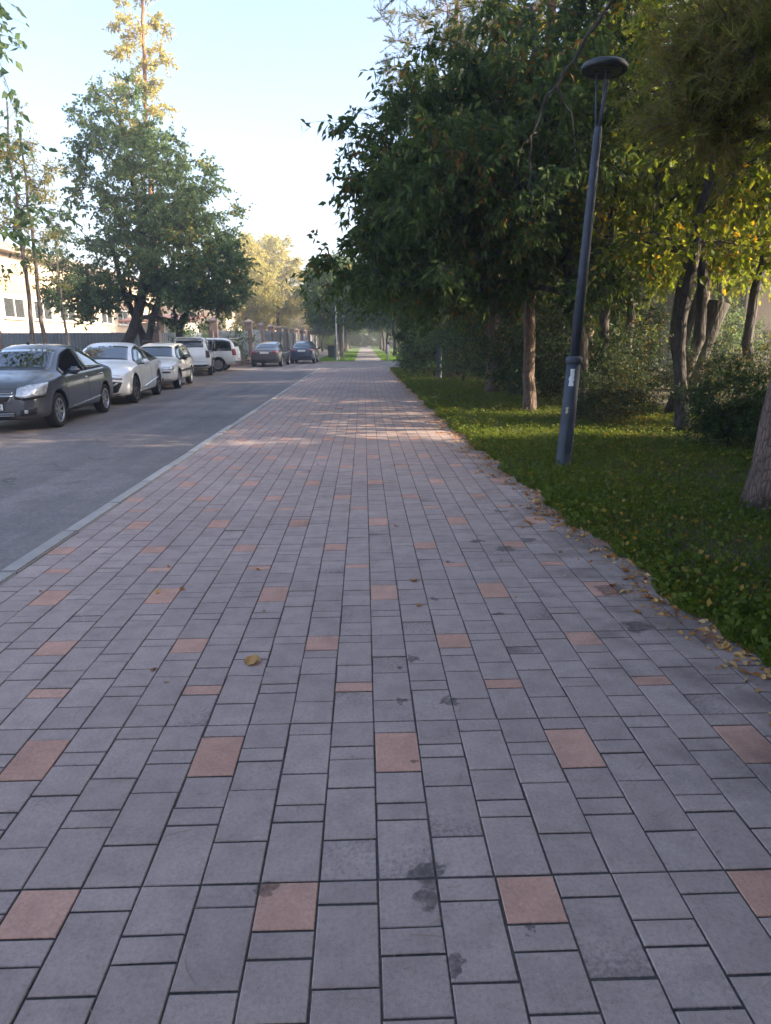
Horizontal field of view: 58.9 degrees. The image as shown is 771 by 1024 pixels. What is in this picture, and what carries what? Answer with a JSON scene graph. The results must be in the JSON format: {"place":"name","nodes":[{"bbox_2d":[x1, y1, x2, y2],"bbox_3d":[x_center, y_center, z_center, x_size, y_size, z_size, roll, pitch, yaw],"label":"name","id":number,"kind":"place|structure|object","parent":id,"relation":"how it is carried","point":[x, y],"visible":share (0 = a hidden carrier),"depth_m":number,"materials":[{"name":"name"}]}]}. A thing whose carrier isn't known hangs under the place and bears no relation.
{"place":"outdoors","nodes":[
{"label":"outdoors","id":0,"kind":"place"},
{"bbox_2d":[0,349,400,570],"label":"road","id":1,"kind":"structure","parent":0,"point":[80,464],"depth_m":10.65,"materials":[{"name":"grey asphalt"}]},
{"bbox_2d":[0,342,112,426],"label":"sedan car","id":2,"kind":"object","parent":1,"relation":"on","point":[53,384],"visible":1,"depth_m":12.79,"materials":[{"name":"paint"}]},
{"bbox_2d":[82,342,161,402],"bbox_3d":[-7.411,-3.850,18.605,2.260,1.506,4.944,-2,14,-7],"label":"sedan car","id":3,"kind":"object","parent":1,"relation":"on","point":[136,370],"visible":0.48,"depth_m":17.76,"materials":[{"name":"white paint"}]},
{"bbox_2d":[0,368,319,584],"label":"kerb","id":4,"kind":"structure","parent":1,"relation":"on","point":[10,571],"depth_m":6.17,"materials":[{"name":"concrete"}]},
{"bbox_2d":[141,340,193,387],"bbox_3d":[-7.806,-5.165,23.728,2.090,1.545,4.646,-2,14,-7],"label":"estate car","id":5,"kind":"object","parent":1,"relation":"on","point":[176,360],"visible":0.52,"depth_m":22.94,"materials":[{"name":"beige paint"}]},
{"bbox_2d":[174,337,217,374],"bbox_3d":[-8.970,-7.313,31.913,2.180,1.708,4.336,-3,14,-11],"label":"white suv","id":6,"kind":"object","parent":1,"relation":"on","point":[200,350],"visible":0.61,"depth_m":29.98,"materials":[{"name":"paint"}]},
{"bbox_2d":[251,341,290,366],"bbox_3d":[-7.009,-9.721,41.890,2.220,1.459,4.835,0,14,1],"label":"sedan car","id":7,"kind":"object","parent":1,"relation":"on","point":[262,353],"visible":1,"depth_m":39.95,"materials":[{"name":"grey paint"}]},
{"bbox_2d":[290,341,320,363],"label":"sedan car","id":8,"kind":"object","parent":1,"relation":"on","point":[303,350],"visible":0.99,"depth_m":44.97,"materials":[{"name":"blue paint"}]},
{"bbox_2d":[305,320,335,350],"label":"avenue tree","id":9,"kind":"object","parent":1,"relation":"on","point":[323,332],"visible":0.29,"depth_m":91.98,"materials":[{"name":"green plant"}]},
{"bbox_2d":[313,334,342,349],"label":"shrub","id":10,"kind":"object","parent":1,"relation":"on","point":[330,339],"visible":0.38,"depth_m":99.94,"materials":[{"name":"green plant"}]},
{"bbox_2d":[193,369,207,372],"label":"yard","id":11,"kind":"structure","parent":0,"point":[198,370],"depth_m":35.78,"materials":[{"name":"grey asphalt"}]},
{"bbox_2d":[0,93,62,343],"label":"young tree","id":12,"kind":"object","parent":11,"relation":"on","point":[27,285],"visible":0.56,"depth_m":20.34,"materials":[{"name":"green plant"}]},
{"bbox_2d":[0,1,75,273],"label":"maple tree","id":13,"kind":"object","parent":11,"relation":"on","point":[15,233],"visible":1,"depth_m":14.11,"materials":[{"name":"green plant"}]},
{"bbox_2d":[0,112,75,343],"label":"young tree","id":14,"kind":"object","parent":11,"relation":"on","point":[36,274],"visible":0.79,"depth_m":20.43,"materials":[{"name":"green plant"}]},
{"bbox_2d":[25,204,86,345],"bbox_3d":[-11.988,-7.981,25.415,1.981,6.530,1.800,1,14,5],"label":"young tree","id":15,"kind":"object","parent":11,"relation":"on","point":[56,248],"visible":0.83,"depth_m":25.19,"materials":[{"name":"green plant"}]},
{"bbox_2d":[0,241,165,332],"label":"cream building","id":16,"kind":"structure","parent":11,"relation":"on","point":[13,309],"depth_m":45.42,"materials":[{"name":"paint"}]},
{"bbox_2d":[1,296,27,319],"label":"window","id":17,"kind":"structure","parent":16,"relation":"in","point":[13,308],"depth_m":42.97,"materials":[{"name":"grey"}]},
{"bbox_2d":[32,300,55,321],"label":"window","id":18,"kind":"structure","parent":16,"relation":"in","point":[46,318],"depth_m":47.01,"materials":[{"name":"grey"}]},
{"bbox_2d":[59,303,76,322],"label":"window","id":19,"kind":"structure","parent":16,"relation":"in","point":[70,314],"depth_m":50.96,"materials":[{"name":"grey"}]},
{"bbox_2d":[100,309,113,324],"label":"window","id":20,"kind":"structure","parent":16,"relation":"in","point":[105,319],"depth_m":58.50,"materials":[{"name":"grey"}]},
{"bbox_2d":[117,310,128,325],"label":"window","id":21,"kind":"structure","parent":16,"relation":"in","point":[124,315],"depth_m":62.50,"materials":[{"name":"grey"}]},
{"bbox_2d":[0,330,213,349],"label":"corrugated fence","id":22,"kind":"object","parent":11,"relation":"on","point":[81,341],"visible":0.24,"depth_m":33.84,"materials":[{"name":"metal"}]},
{"bbox_2d":[14,67,262,345],"bbox_3d":[-10.463,-11.854,29.117,10.053,12.531,7.678,-1,14,-2],"label":"elm tree","id":23,"kind":"object","parent":11,"relation":"on","point":[179,218],"visible":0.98,"depth_m":28.09,"materials":[{"name":"green plant"}]},
{"bbox_2d":[102,0,182,332],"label":"pine tree","id":24,"kind":"object","parent":11,"relation":"on","point":[149,89],"visible":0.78,"depth_m":32.91,"materials":[{"name":"needles"},{"name":"bark"}]},
{"bbox_2d":[118,314,205,332],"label":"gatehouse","id":25,"kind":"object","parent":11,"relation":"on","point":[145,325],"visible":0.18,"depth_m":45.04,"materials":[{"name":"beige metal"}]},
{"bbox_2d":[162,325,212,341],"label":"shrub","id":26,"kind":"object","parent":11,"relation":"on","point":[204,334],"visible":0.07,"depth_m":36.98,"materials":[{"name":"green plant"}]},
{"bbox_2d":[165,281,271,332],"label":"building","id":27,"kind":"structure","parent":11,"relation":"on","point":[210,315],"depth_m":84.13,"materials":[{"name":"beige paint"}]},
{"bbox_2d":[206,338,240,370],"bbox_3d":[-9.877,-8.168,35.387,4.533,1.673,2.180,-1,14,-2],"label":"minivan car","id":28,"kind":"object","parent":11,"relation":"on","point":[227,354],"visible":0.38,"depth_m":34.66,"materials":[{"name":"white paint"}]},
{"bbox_2d":[186,314,260,363],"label":"shrub","id":29,"kind":"object","parent":11,"relation":"on","point":[205,326],"visible":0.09,"depth_m":42.20,"materials":[{"name":"green plant"}]},
{"bbox_2d":[208,317,253,365],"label":"gate fence","id":30,"kind":"object","parent":11,"relation":"on","point":[213,323],"visible":0.52,"depth_m":42.84,"materials":[{"name":"brick"}]},
{"bbox_2d":[202,227,284,325],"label":"poplar tree","id":31,"kind":"object","parent":11,"relation":"on","point":[262,305],"visible":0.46,"depth_m":59.47,"materials":[{"name":"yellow plant"}]},
{"bbox_2d":[230,257,292,330],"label":"poplar tree","id":32,"kind":"object","parent":11,"relation":"on","point":[265,322],"visible":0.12,"depth_m":77.60,"materials":[{"name":"green plant"}]},
{"bbox_2d":[246,229,310,331],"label":"poplar tree","id":33,"kind":"object","parent":11,"relation":"on","point":[291,305],"visible":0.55,"depth_m":72.48,"materials":[{"name":"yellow plant"}]},
{"bbox_2d":[244,322,318,351],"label":"pillar fence","id":34,"kind":"object","parent":11,"relation":"on","point":[286,339],"visible":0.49,"depth_m":63.04,"materials":[{"name":"brick"}]},
{"bbox_2d":[0,0,674,339],"label":"sky","id":35,"kind":"structure","parent":0,"point":[247,79],"materials":[{"name":"blue"}]},
{"bbox_2d":[355,346,381,360],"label":"path","id":36,"kind":"structure","parent":0,"point":[366,354],"depth_m":65.87,"materials":[{"name":"concrete"}]},
{"bbox_2d":[0,368,770,1023],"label":"footway paving","id":37,"kind":"structure","parent":0,"point":[346,958],"depth_m":2.53,"materials":[{"name":"concrete"}]},
{"bbox_2d":[244,654,260,664],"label":"fallen leaf","id":38,"kind":"object","parent":37,"relation":"on","point":[250,659],"visible":1,"depth_m":3.28,"materials":[{"name":"yellow plant"}]},
{"bbox_2d":[75,504,769,1021],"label":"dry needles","id":39,"kind":"object","parent":37,"relation":"on","point":[459,776],"visible":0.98,"depth_m":2.48,"materials":[{"name":"brown plant"}]},
{"bbox_2d":[388,371,770,691],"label":"leaf litter","id":40,"kind":"object","parent":37,"relation":"on","point":[714,628],"visible":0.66,"depth_m":4.29,"materials":[{"name":"brown plant"}]},
{"bbox_2d":[389,366,600,408],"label":"grass","id":41,"kind":"structure","parent":0,"point":[476,393],"depth_m":19.10,"materials":[{"name":"green plant"}]},
{"bbox_2d":[325,344,665,365],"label":"lawn","id":42,"kind":"structure","parent":0,"point":[355,348],"depth_m":100.27,"materials":[{"name":"green plant"}]},
{"bbox_2d":[324,344,333,357],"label":"litter bin","id":43,"kind":"object","parent":42,"relation":"on","point":[330,350],"visible":0.68,"depth_m":58.54,"materials":[{"name":"grey metal"}]},
{"bbox_2d":[291,254,371,356],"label":"avenue tree","id":44,"kind":"object","parent":42,"relation":"on","point":[305,304],"visible":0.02,"depth_m":57.19,"materials":[{"name":"green plant"}]},
{"bbox_2d":[297,249,372,359],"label":"avenue tree","id":45,"kind":"object","parent":42,"relation":"on","point":[349,318],"visible":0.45,"depth_m":50.08,"materials":[{"name":"green plant"}]},
{"bbox_2d":[304,288,370,355],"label":"avenue tree","id":46,"kind":"object","parent":42,"relation":"on","point":[341,345],"visible":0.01,"depth_m":64.93,"materials":[{"name":"green plant"}]},
{"bbox_2d":[342,333,366,347],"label":"shrub","id":47,"kind":"object","parent":42,"relation":"on","point":[356,340],"visible":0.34,"depth_m":126.27,"materials":[{"name":"green plant"}]},
{"bbox_2d":[319,351,399,360],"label":"lawn grass","id":48,"kind":"structure","parent":42,"relation":"on","point":[347,357],"depth_m":58.44,"materials":[{"name":"green plant"}]},
{"bbox_2d":[361,331,379,347],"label":"shrub","id":49,"kind":"object","parent":42,"relation":"on","point":[368,340],"visible":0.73,"depth_m":129.03,"materials":[{"name":"green plant"}]},
{"bbox_2d":[366,313,391,353],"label":"avenue tree","id":50,"kind":"object","parent":42,"relation":"on","point":[387,336],"visible":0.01,"depth_m":71.58,"materials":[{"name":"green plant"}]},
{"bbox_2d":[367,296,398,355],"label":"avenue tree","id":51,"kind":"object","parent":42,"relation":"on","point":[374,323],"visible":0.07,"depth_m":63.80,"materials":[{"name":"green plant"}]},
{"bbox_2d":[366,322,399,351],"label":"avenue tree","id":52,"kind":"object","parent":42,"relation":"on","point":[371,325],"visible":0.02,"depth_m":80.40,"materials":[{"name":"green plant"}]},
{"bbox_2d":[371,331,397,347],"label":"shrub","id":53,"kind":"object","parent":42,"relation":"on","point":[378,339],"visible":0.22,"depth_m":123.15,"materials":[{"name":"green plant"}]},
{"bbox_2d":[370,275,400,327],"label":"avenue tree","id":54,"kind":"object","parent":42,"relation":"on","point":[385,318],"visible":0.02,"depth_m":51.19,"materials":[{"name":"green plant"}]},
{"bbox_2d":[597,276,678,363],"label":"pale building","id":55,"kind":"structure","parent":42,"relation":"on","point":[668,302],"depth_m":38.85,"materials":[{"name":"grey paint"}]},
{"bbox_2d":[637,310,661,338],"bbox_3d":[15.041,-10.695,39.048,1.400,1.600,0.060,-1,14,-2],"label":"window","id":56,"kind":"structure","parent":55,"relation":"in","point":[644,312],"depth_m":38.90,"materials":[{"name":"grey"}]},
{"bbox_2d":[401,366,770,667],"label":"verge","id":57,"kind":"structure","parent":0,"point":[664,393],"depth_m":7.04,"materials":[{"name":"green plant"}]},
{"bbox_2d":[394,353,411,368],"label":"shrub","id":58,"kind":"object","parent":57,"relation":"on","point":[402,363],"visible":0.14,"depth_m":33.69,"materials":[{"name":"green plant"}]},
{"bbox_2d":[387,309,447,373],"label":"evergreen shrub","id":59,"kind":"object","parent":57,"relation":"on","point":[397,335],"visible":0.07,"depth_m":28.80,"materials":[{"name":"green plant"}]},
{"bbox_2d":[393,308,464,376],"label":"shrub","id":60,"kind":"object","parent":57,"relation":"on","point":[430,348],"visible":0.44,"depth_m":25.80,"materials":[{"name":"green plant"}]},
{"bbox_2d":[437,313,441,378],"bbox_3d":[1.977,-6.925,24.731,0.488,4.436,0.488,-1,14,-2],"label":"street lamp","id":61,"kind":"object","parent":57,"relation":"on","point":[439,375],"visible":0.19,"depth_m":25.01,"materials":[{"name":"metal"}]},
{"bbox_2d":[320,86,562,389],"bbox_3d":[1.987,-7.349,18.284,6.492,8.462,6.878,4,15,16],"label":"box elder tree","id":62,"kind":"object","parent":57,"relation":"on","point":[459,307],"visible":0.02,"depth_m":18.13,"materials":[{"name":"green plant"}]},
{"bbox_2d":[360,0,537,377],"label":"pine tree","id":63,"kind":"object","parent":57,"relation":"on","point":[409,15],"visible":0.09,"depth_m":23.77,"materials":[{"name":"green plant"}]},
{"bbox_2d":[413,302,505,383],"bbox_3d":[2.870,-6.030,22.982,3.931,3.631,3.649,-1,14,-4],"label":"shrub","id":64,"kind":"object","parent":57,"relation":"on","point":[450,356],"visible":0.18,"depth_m":23.03,"materials":[{"name":"green plant"}]},
{"bbox_2d":[285,0,669,419],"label":"box elder tree","id":65,"kind":"object","parent":57,"relation":"on","point":[462,200],"visible":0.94,"depth_m":10.59,"materials":[{"name":"green plant"}]},
{"bbox_2d":[363,0,610,393],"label":"pine tree","id":66,"kind":"object","parent":57,"relation":"on","point":[491,328],"visible":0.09,"depth_m":17.39,"materials":[{"name":"green plant"}]},
{"bbox_2d":[429,313,546,385],"bbox_3d":[3.158,-5.406,20.805,3.491,3.473,3.760,-10,17,-33],"label":"shrub","id":67,"kind":"object","parent":57,"relation":"on","point":[478,368],"visible":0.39,"depth_m":20.79,"materials":[{"name":"green plant"}]},
{"bbox_2d":[446,247,618,371],"bbox_3d":[4.611,-6.488,21.490,5.395,5.367,5.811,-11,18,-36],"label":"shrub","id":68,"kind":"object","parent":57,"relation":"on","point":[558,284],"visible":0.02,"depth_m":20.81,"materials":[{"name":"green plant"}]},
{"bbox_2d":[522,0,555,411],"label":"pine tree","id":69,"kind":"object","parent":57,"relation":"on","point":[529,394],"visible":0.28,"depth_m":13.95,"materials":[{"name":"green plant"}]},
{"bbox_2d":[475,300,609,396],"bbox_3d":[3.972,-4.187,17.716,3.688,2.910,4.183,7,16,26],"label":"shrub","id":70,"kind":"object","parent":57,"relation":"on","point":[491,354],"visible":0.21,"depth_m":17.74,"materials":[{"name":"green plant"}]},
{"bbox_2d":[486,294,673,399],"bbox_3d":[4.295,-3.599,15.583,3.534,2.789,4.009,-9,17,-32],"label":"shrub","id":71,"kind":"object","parent":57,"relation":"on","point":[548,364],"visible":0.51,"depth_m":14.99,"materials":[{"name":"green plant"}]},
{"bbox_2d":[397,372,770,661],"bbox_3d":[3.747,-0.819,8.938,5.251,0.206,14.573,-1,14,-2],"label":"weeds","id":72,"kind":"object","parent":57,"relation":"on","point":[745,594],"visible":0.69,"depth_m":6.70,"materials":[{"name":"green plant"}]},
{"bbox_2d":[507,288,672,390],"bbox_3d":[6.244,-4.849,19.084,5.229,3.638,4.610,-2,14,-6],"label":"shrub","id":73,"kind":"object","parent":57,"relation":"on","point":[650,342],"visible":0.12,"depth_m":18.09,"materials":[{"name":"green plant"}]},
{"bbox_2d":[556,56,628,466],"bbox_3d":[2.239,-2.612,7.771,0.488,4.436,0.488,2,14,-2],"label":"street lamp","id":74,"kind":"object","parent":57,"relation":"on","point":[604,68],"visible":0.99,"depth_m":7.69,"materials":[{"name":"metal"}]},
{"bbox_2d":[564,430,572,452],"bbox_3d":[2.180,-0.841,8.131,0.080,0.267,0.020,2,14,-2],"label":"service door","id":75,"kind":"structure","parent":74,"relation":"in","point":[569,433],"depth_m":8.12,"materials":[{"name":"paint"}]},
{"bbox_2d":[584,6,613,365],"bbox_3d":[4.679,-11.814,14.313,6.207,19.026,6.299,-8,16,-29],"label":"pine tree","id":76,"kind":"object","parent":57,"relation":"on","point":[602,229],"visible":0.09,"depth_m":15.53,"materials":[{"name":"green plant"}]},
{"bbox_2d":[540,264,669,341],"bbox_3d":[7.201,-7.097,23.835,5.811,5.367,5.395,-2,14,-7],"label":"shrub","id":77,"kind":"object","parent":57,"relation":"on","point":[640,318],"depth_m":23.71,"materials":[{"name":"green plant"}]},
{"bbox_2d":[560,345,665,423],"bbox_3d":[4.033,-2.220,12.243,1.906,1.504,2.161,7,16,27],"label":"shrub","id":78,"kind":"object","parent":57,"relation":"on","point":[627,403],"visible":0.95,"depth_m":12.02,"materials":[{"name":"green plant"}]},
{"bbox_2d":[473,0,754,392],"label":"slim tree","id":79,"kind":"object","parent":57,"relation":"on","point":[603,319],"visible":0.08,"depth_m":13.40,"materials":[{"name":"green plant"}]},
{"bbox_2d":[557,5,691,314],"bbox_3d":[7.800,-9.842,20.999,6.470,11.983,6.571,-3,14,-10],"label":"maple tree","id":80,"kind":"object","parent":57,"relation":"on","point":[675,281],"visible":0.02,"depth_m":20.62,"materials":[{"name":"green plant"}]},
{"bbox_2d":[519,0,755,388],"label":"slim tree","id":81,"kind":"object","parent":57,"relation":"on","point":[631,316],"visible":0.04,"depth_m":16.70,"materials":[{"name":"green plant"}]},
{"bbox_2d":[506,0,770,431],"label":"maple tree","id":82,"kind":"object","parent":57,"relation":"on","point":[694,253],"visible":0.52,"depth_m":10.02,"materials":[{"name":"green plant"}]},
{"bbox_2d":[516,0,770,511],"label":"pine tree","id":83,"kind":"object","parent":57,"relation":"on","point":[713,77],"visible":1,"depth_m":4.68,"materials":[{"name":"green plant"}]},
{"bbox_2d":[559,0,770,414],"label":"maple tree","id":84,"kind":"object","parent":57,"relation":"on","point":[700,313],"visible":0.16,"depth_m":12.17,"materials":[{"name":"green plant"}]},
{"bbox_2d":[572,0,770,359],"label":"maple tree","id":85,"kind":"object","parent":57,"relation":"on","point":[731,234],"visible":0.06,"depth_m":13.57,"materials":[{"name":"green plant"}]},
{"bbox_2d":[651,359,721,388],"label":"shrub","id":86,"kind":"object","parent":57,"relation":"on","point":[666,377],"visible":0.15,"depth_m":19.43,"materials":[{"name":"green plant"}]},
{"bbox_2d":[621,80,770,359],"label":"maple tree","id":87,"kind":"object","parent":57,"relation":"on","point":[720,286],"visible":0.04,"depth_m":21.23,"materials":[{"name":"green plant"}]},
{"bbox_2d":[638,0,770,281],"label":"maple tree","id":88,"kind":"object","parent":57,"relation":"on","point":[741,214],"visible":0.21,"depth_m":11.44,"materials":[{"name":"green plant"}]},
{"bbox_2d":[642,7,770,397],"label":"slim tree","id":89,"kind":"object","parent":57,"relation":"on","point":[751,315],"visible":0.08,"depth_m":13.30,"materials":[{"name":"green plant"}]},
{"bbox_2d":[686,289,729,412],"bbox_3d":[6.475,-3.353,14.014,0.968,2.731,0.511,-1,14,-2],"label":"cut tree trunk","id":90,"kind":"object","parent":57,"relation":"on","point":[717,310],"visible":0.34,"depth_m":13.77,"materials":[{"name":"brown plant"}]},
{"bbox_2d":[662,189,757,363],"bbox_3d":[13.403,-10.845,26.212,6.850,11.366,7.375,6,15,23],"label":"maple tree","id":91,"kind":"object","parent":57,"relation":"on","point":[737,298],"depth_m":26.71,"materials":[{"name":"green plant"}]},
{"bbox_2d":[651,277,770,386],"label":"shrub","id":92,"kind":"object","parent":57,"relation":"on","point":[736,335],"visible":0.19,"depth_m":16.98,"materials":[{"name":"green plant"}]},
{"bbox_2d":[653,347,769,449],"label":"shrub","id":93,"kind":"object","parent":57,"relation":"on","point":[741,411],"visible":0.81,"depth_m":9.32,"materials":[{"name":"green plant"}]},
{"bbox_2d":[666,325,770,416],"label":"shrub","id":94,"kind":"object","parent":57,"relation":"on","point":[703,366],"visible":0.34,"depth_m":11.45,"materials":[{"name":"green plant"}]},
{"bbox_2d":[667,8,770,296],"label":"slim tree","id":95,"kind":"object","parent":57,"relation":"on","point":[717,272],"visible":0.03,"depth_m":15.88,"materials":[{"name":"green plant"}]},
{"bbox_2d":[688,278,770,367],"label":"building","id":96,"kind":"structure","parent":57,"relation":"on","point":[764,308],"depth_m":32.33,"materials":[{"name":"grey paint"}]},
{"bbox_2d":[714,16,770,272],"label":"slim tree","id":97,"kind":"object","parent":57,"relation":"on","point":[766,255],"visible":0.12,"depth_m":11.42,"materials":[{"name":"green plant"}]},
{"bbox_2d":[737,416,759,440],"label":"shrub","id":98,"kind":"object","parent":57,"relation":"on","point":[752,432],"visible":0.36,"depth_m":8.50,"materials":[{"name":"green plant"}]},
{"bbox_2d":[728,144,770,298],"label":"maple tree","id":99,"kind":"object","parent":57,"relation":"on","point":[736,289],"visible":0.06,"depth_m":19.26,"materials":[{"name":"green plant"}]},
{"bbox_2d":[744,358,770,388],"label":"shrub","id":100,"kind":"object","parent":57,"relation":"on","point":[767,371],"visible":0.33,"depth_m":13.23,"materials":[{"name":"green plant"}]},
{"bbox_2d":[753,330,770,387],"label":"shrub","id":101,"kind":"object","parent":57,"relation":"on","point":[769,359],"visible":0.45,"depth_m":15.15,"materials":[{"name":"green plant"}]},
{"bbox_2d":[642,331,770,374],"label":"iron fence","id":102,"kind":"object","parent":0,"point":[765,334],"visible":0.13,"depth_m":25.23,"materials":[{"name":"black metal"}]},
{"label":"ground","id":103,"kind":"structure","parent":0,"visible":0},
{"bbox_2d":[290,287,320,348],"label":"poplar tree","id":104,"kind":"object","parent":103,"relation":"on","point":[301,324],"visible":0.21,"depth_m":113.35,"materials":[{"name":"yellow plant"}]},
{"bbox_2d":[319,361,399,361],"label":"kerb","id":105,"kind":"structure","parent":103,"relation":"on","point":[358,361],"depth_m":48.44,"materials":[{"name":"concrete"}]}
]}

